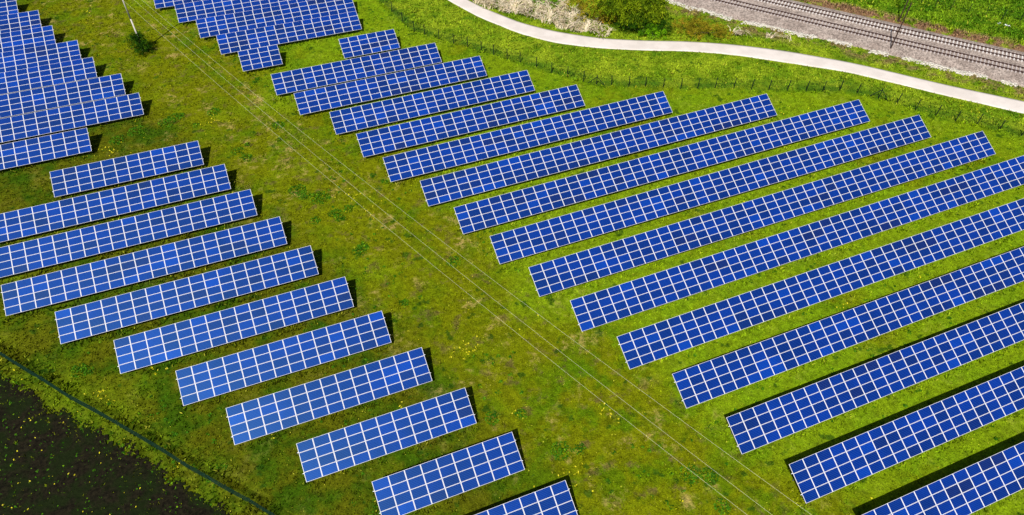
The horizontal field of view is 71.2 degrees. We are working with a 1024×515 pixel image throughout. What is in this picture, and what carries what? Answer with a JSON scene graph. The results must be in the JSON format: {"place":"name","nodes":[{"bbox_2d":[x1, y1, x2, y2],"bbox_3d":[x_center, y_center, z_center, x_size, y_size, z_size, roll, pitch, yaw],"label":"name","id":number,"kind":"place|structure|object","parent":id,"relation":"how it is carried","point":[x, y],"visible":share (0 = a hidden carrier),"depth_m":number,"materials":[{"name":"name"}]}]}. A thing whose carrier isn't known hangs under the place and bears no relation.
{"place":"outdoors","nodes":[
{"label":"outdoors","id":0,"kind":"place"},
{"bbox_2d":[0,374,230,514],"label":"ploughed field","id":1,"kind":"structure","parent":0,"point":[71,489],"depth_m":73.33,"materials":[{"name":"soil"}]},
{"bbox_2d":[0,0,1023,514],"bbox_3d":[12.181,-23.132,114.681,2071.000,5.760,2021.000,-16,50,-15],"label":"ground","id":2,"kind":"structure","parent":0,"point":[532,454],"depth_m":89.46,"materials":[{"name":"green plant"}]},
{"bbox_2d":[0,0,17,15],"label":"solar table","id":3,"kind":"object","parent":2,"relation":"on","point":[7,7],"visible":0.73,"depth_m":132.40,"materials":[{"name":"blue glass"}]},
{"bbox_2d":[0,10,41,32],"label":"solar table","id":4,"kind":"object","parent":2,"relation":"on","point":[22,21],"visible":0.84,"depth_m":128.97,"materials":[{"name":"blue glass"}]},
{"bbox_2d":[0,25,55,52],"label":"solar table","id":5,"kind":"object","parent":2,"relation":"on","point":[29,38],"visible":0.86,"depth_m":125.34,"materials":[{"name":"blue glass"}]},
{"bbox_2d":[0,40,80,72],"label":"solar table","id":6,"kind":"object","parent":2,"relation":"on","point":[33,57],"visible":0.88,"depth_m":121.83,"materials":[{"name":"blue glass"}]},
{"bbox_2d":[0,128,91,169],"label":"solar table","id":7,"kind":"object","parent":2,"relation":"on","point":[22,152],"visible":1,"depth_m":105.51,"materials":[{"name":"blue glass"}]},
{"bbox_2d":[0,57,96,94],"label":"solar table","id":8,"kind":"object","parent":2,"relation":"on","point":[21,79],"visible":0.94,"depth_m":118.12,"materials":[{"name":"blue glass"}]},
{"bbox_2d":[0,73,125,117],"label":"solar table","id":9,"kind":"object","parent":2,"relation":"on","point":[13,104],"visible":0.9,"depth_m":114.49,"materials":[{"name":"blue glass"}]},
{"bbox_2d":[0,93,143,142],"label":"solar table","id":10,"kind":"object","parent":2,"relation":"on","point":[131,106],"visible":0.98,"depth_m":110.68,"materials":[{"name":"blue glass"}]},
{"bbox_2d":[0,164,230,243],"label":"solar table","id":11,"kind":"object","parent":2,"relation":"on","point":[64,213],"visible":1,"depth_m":97.94,"materials":[{"name":"blue glass"}]},
{"bbox_2d":[50,141,203,196],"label":"solar table","id":12,"kind":"object","parent":2,"relation":"on","point":[124,168],"visible":0.99,"depth_m":102.75,"materials":[{"name":"blue glass"}]},
{"bbox_2d":[0,189,256,277],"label":"solar table","id":13,"kind":"object","parent":2,"relation":"on","point":[81,242],"visible":0.99,"depth_m":94.09,"materials":[{"name":"blue glass"}]},
{"bbox_2d":[122,0,139,41],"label":"power pole","id":14,"kind":"object","parent":2,"relation":"on","point":[130,18],"visible":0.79,"depth_m":122.31,"materials":[{"name":"grey concrete"}]},
{"bbox_2d":[123,0,746,514],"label":"overhead wire","id":15,"kind":"object","parent":14,"relation":"attached to","point":[471,296],"visible":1,"depth_m":78.80,"materials":[{"name":"metal"}]},
{"bbox_2d":[141,6,771,514],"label":"overhead wire","id":16,"kind":"object","parent":14,"relation":"attached to","point":[467,278],"visible":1,"depth_m":79.25,"materials":[{"name":"metal"}]},
{"bbox_2d":[143,1,805,510],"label":"overhead wire","id":17,"kind":"object","parent":14,"relation":"attached to","point":[463,257],"visible":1,"depth_m":79.06,"materials":[{"name":"metal"}]},
{"bbox_2d":[0,352,274,514],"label":"fence","id":18,"kind":"object","parent":2,"relation":"on","point":[186,465],"visible":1,"depth_m":75.50,"materials":[{"name":"green metal"}]},
{"bbox_2d":[125,31,154,56],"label":"bush","id":19,"kind":"object","parent":2,"relation":"on","point":[136,38],"visible":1,"depth_m":124.66,"materials":[{"name":"green plant"}]},
{"bbox_2d":[1,216,286,315],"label":"solar table","id":20,"kind":"object","parent":2,"relation":"on","point":[97,274],"visible":1,"depth_m":90.22,"materials":[{"name":"blue glass"}]},
{"bbox_2d":[154,0,202,9],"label":"solar table","id":21,"kind":"object","parent":2,"relation":"on","point":[160,4],"visible":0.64,"depth_m":135.70,"materials":[{"name":"blue glass"}]},
{"bbox_2d":[55,245,318,343],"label":"solar table","id":22,"kind":"object","parent":2,"relation":"on","point":[228,280],"visible":1,"depth_m":87.24,"materials":[{"name":"blue glass"}]},
{"bbox_2d":[113,277,353,373],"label":"solar table","id":23,"kind":"object","parent":2,"relation":"on","point":[125,347],"visible":1,"depth_m":84.28,"materials":[{"name":"blue glass"}]},
{"bbox_2d":[174,0,309,24],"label":"solar table","id":24,"kind":"object","parent":2,"relation":"on","point":[190,11],"visible":0.81,"depth_m":134.12,"materials":[{"name":"blue glass"}]},
{"bbox_2d":[238,45,282,72],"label":"solar table","id":25,"kind":"object","parent":2,"relation":"on","point":[249,59],"visible":1,"depth_m":122.91,"materials":[{"name":"blue glass"}]},
{"bbox_2d":[196,0,355,37],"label":"solar table","id":26,"kind":"object","parent":2,"relation":"on","point":[267,17],"visible":0.86,"depth_m":132.31,"materials":[{"name":"blue glass"}]},
{"bbox_2d":[175,311,390,405],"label":"solar table","id":27,"kind":"object","parent":2,"relation":"on","point":[233,367],"visible":1,"depth_m":81.31,"materials":[{"name":"blue glass"}]},
{"bbox_2d":[216,11,361,55],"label":"solar table","id":28,"kind":"object","parent":2,"relation":"on","point":[333,24],"visible":1,"depth_m":128.65,"materials":[{"name":"blue glass"}]},
{"bbox_2d":[226,347,431,444],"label":"solar table","id":29,"kind":"object","parent":2,"relation":"on","point":[306,409],"visible":1,"depth_m":78.15,"materials":[{"name":"blue glass"}]},
{"bbox_2d":[271,43,441,95],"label":"solar table","id":30,"kind":"object","parent":2,"relation":"on","point":[383,63],"visible":0.97,"depth_m":121.10,"materials":[{"name":"blue glass"}]},
{"bbox_2d":[338,29,399,57],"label":"solar table","id":31,"kind":"object","parent":2,"relation":"on","point":[364,44],"visible":0.94,"depth_m":126.62,"materials":[{"name":"blue glass"}]},
{"bbox_2d":[296,388,475,481],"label":"solar table","id":32,"kind":"object","parent":2,"relation":"on","point":[462,414],"visible":1,"depth_m":75.21,"materials":[{"name":"blue glass"}]},
{"bbox_2d":[294,56,486,115],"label":"solar table","id":33,"kind":"object","parent":2,"relation":"on","point":[372,88],"visible":0.98,"depth_m":117.96,"materials":[{"name":"blue glass"}]},
{"bbox_2d":[329,70,534,134],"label":"solar table","id":34,"kind":"object","parent":2,"relation":"on","point":[397,109],"visible":0.97,"depth_m":114.88,"materials":[{"name":"blue glass"}]},
{"bbox_2d":[372,432,524,514],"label":"solar table","id":35,"kind":"object","parent":2,"relation":"on","point":[487,456],"visible":1,"depth_m":72.31,"materials":[{"name":"blue glass"}]},
{"bbox_2d":[356,85,584,157],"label":"solar table","id":36,"kind":"object","parent":2,"relation":"on","point":[398,136],"visible":1,"depth_m":111.65,"materials":[{"name":"blue glass"}]},
{"bbox_2d":[0,4,1018,514],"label":"weeds","id":37,"kind":"object","parent":2,"relation":"on","point":[404,304],"visible":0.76,"depth_m":83.02,"materials":[{"name":"green plant"}]},
{"bbox_2d":[2,10,1023,514],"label":"wildflowers","id":38,"kind":"object","parent":2,"relation":"on","point":[466,348],"visible":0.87,"depth_m":81.88,"materials":[{"name":"yellow plant"}]},
{"bbox_2d":[475,480,577,514],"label":"solar table","id":39,"kind":"object","parent":2,"relation":"on","point":[548,504],"visible":1,"depth_m":70.36,"materials":[{"name":"blue glass"}]},
{"bbox_2d":[383,91,671,181],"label":"solar table","id":40,"kind":"object","parent":2,"relation":"on","point":[404,165],"visible":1,"depth_m":109.06,"materials":[{"name":"blue glass"}]},
{"bbox_2d":[533,0,564,7],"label":"leafy shrub","id":41,"kind":"object","parent":2,"relation":"on","point":[548,1],"visible":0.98,"depth_m":138.98,"materials":[{"name":"green plant"}]},
{"bbox_2d":[564,0,616,25],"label":"straggly tree","id":42,"kind":"object","parent":2,"relation":"on","point":[598,19],"visible":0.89,"depth_m":133.46,"materials":[{"name":"green plant"}]},
{"bbox_2d":[420,94,776,205],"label":"solar table","id":43,"kind":"object","parent":2,"relation":"on","point":[584,152],"visible":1,"depth_m":106.92,"materials":[{"name":"blue glass"}]},
{"bbox_2d":[472,0,790,41],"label":"dry reeds","id":44,"kind":"object","parent":2,"relation":"on","point":[541,8],"visible":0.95,"depth_m":136.71,"materials":[{"name":"plant"}]},
{"bbox_2d":[589,0,674,27],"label":"weeping tree","id":45,"kind":"object","parent":2,"relation":"on","point":[636,9],"visible":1,"depth_m":130.84,"materials":[{"name":"green plant"}]},
{"bbox_2d":[614,11,673,37],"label":"evergreen bush","id":46,"kind":"object","parent":2,"relation":"on","point":[650,23],"visible":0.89,"depth_m":131.42,"materials":[{"name":"green plant"}]},
{"bbox_2d":[638,23,666,38],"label":"shrub","id":47,"kind":"object","parent":2,"relation":"on","point":[656,32],"visible":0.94,"depth_m":131.55,"materials":[{"name":"green plant"}]},
{"bbox_2d":[454,99,869,233],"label":"solar table","id":48,"kind":"object","parent":2,"relation":"on","point":[495,209],"visible":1,"depth_m":104.27,"materials":[{"name":"blue glass"}]},
{"bbox_2d":[670,14,734,42],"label":"brown shrub","id":49,"kind":"object","parent":2,"relation":"on","point":[706,26],"visible":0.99,"depth_m":131.47,"materials":[{"name":"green plant"}]},
{"bbox_2d":[386,1,1023,135],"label":"wire fence","id":50,"kind":"object","parent":2,"relation":"on","point":[438,31],"visible":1,"depth_m":120.34,"materials":[{"name":"metal"}]},
{"bbox_2d":[490,115,930,263],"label":"solar table","id":51,"kind":"object","parent":2,"relation":"on","point":[656,203],"visible":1,"depth_m":100.97,"materials":[{"name":"blue glass"}]},
{"bbox_2d":[528,131,995,296],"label":"solar table","id":52,"kind":"object","parent":2,"relation":"on","point":[661,242],"visible":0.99,"depth_m":97.65,"materials":[{"name":"blue glass"}]},
{"bbox_2d":[570,155,1023,330],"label":"solar table","id":53,"kind":"object","parent":2,"relation":"on","point":[707,273],"visible":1,"depth_m":93.81,"materials":[{"name":"blue glass"}]},
{"bbox_2d":[617,198,1023,368],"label":"solar table","id":54,"kind":"object","parent":2,"relation":"on","point":[777,294],"visible":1,"depth_m":89.35,"materials":[{"name":"blue glass"}]},
{"bbox_2d":[668,0,1017,86],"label":"rubble","id":55,"kind":"object","parent":2,"relation":"on","point":[884,53],"visible":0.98,"depth_m":130.62,"materials":[{"name":"stone"}]},
{"bbox_2d":[672,247,1023,407],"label":"solar table","id":56,"kind":"object","parent":2,"relation":"on","point":[1013,265],"visible":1,"depth_m":85.05,"materials":[{"name":"blue glass"}]},
{"bbox_2d":[674,0,1023,86],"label":"railway ballast","id":57,"kind":"structure","parent":2,"relation":"on","point":[859,41],"depth_m":131.61,"materials":[{"name":"grey gravel"}]},
{"bbox_2d":[711,0,1023,74],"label":"railway track","id":58,"kind":"structure","parent":57,"relation":"on","point":[927,49],"depth_m":130.91,"materials":[{"name":"grey metal"}]},
{"bbox_2d":[755,0,1023,61],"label":"railway track","id":59,"kind":"structure","parent":57,"relation":"on","point":[938,40],"depth_m":132.28,"materials":[{"name":"grey metal"}]},
{"bbox_2d":[726,302,1023,453],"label":"solar table","id":60,"kind":"object","parent":2,"relation":"on","point":[1009,330],"visible":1,"depth_m":80.56,"materials":[{"name":"blue glass"}]},
{"bbox_2d":[890,2,911,48],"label":"railway mast","id":61,"kind":"object","parent":2,"relation":"on","point":[901,25],"visible":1,"depth_m":125.31,"materials":[{"name":"metal"}]},
{"bbox_2d":[897,0,908,21],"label":"railway mast","id":62,"kind":"object","parent":2,"relation":"on","point":[902,11],"visible":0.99,"depth_m":134.01,"materials":[{"name":"metal"}]},
{"bbox_2d":[789,366,1023,502],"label":"solar table","id":63,"kind":"object","parent":2,"relation":"on","point":[981,394],"visible":1,"depth_m":76.10,"materials":[{"name":"blue glass"}]},
{"bbox_2d":[862,441,1023,514],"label":"solar table","id":64,"kind":"object","parent":2,"relation":"on","point":[991,491],"visible":1,"depth_m":72.39,"materials":[{"name":"blue glass"}]},
{"bbox_2d":[905,0,1023,21],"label":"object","id":65,"kind":"object","parent":2,"relation":"on","point":[978,11],"visible":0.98,"depth_m":135.77,"materials":[{"name":"plant"}]},
{"bbox_2d":[449,0,1023,113],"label":"path","id":66,"kind":"structure","parent":0,"point":[1014,105],"depth_m":128.82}
]}

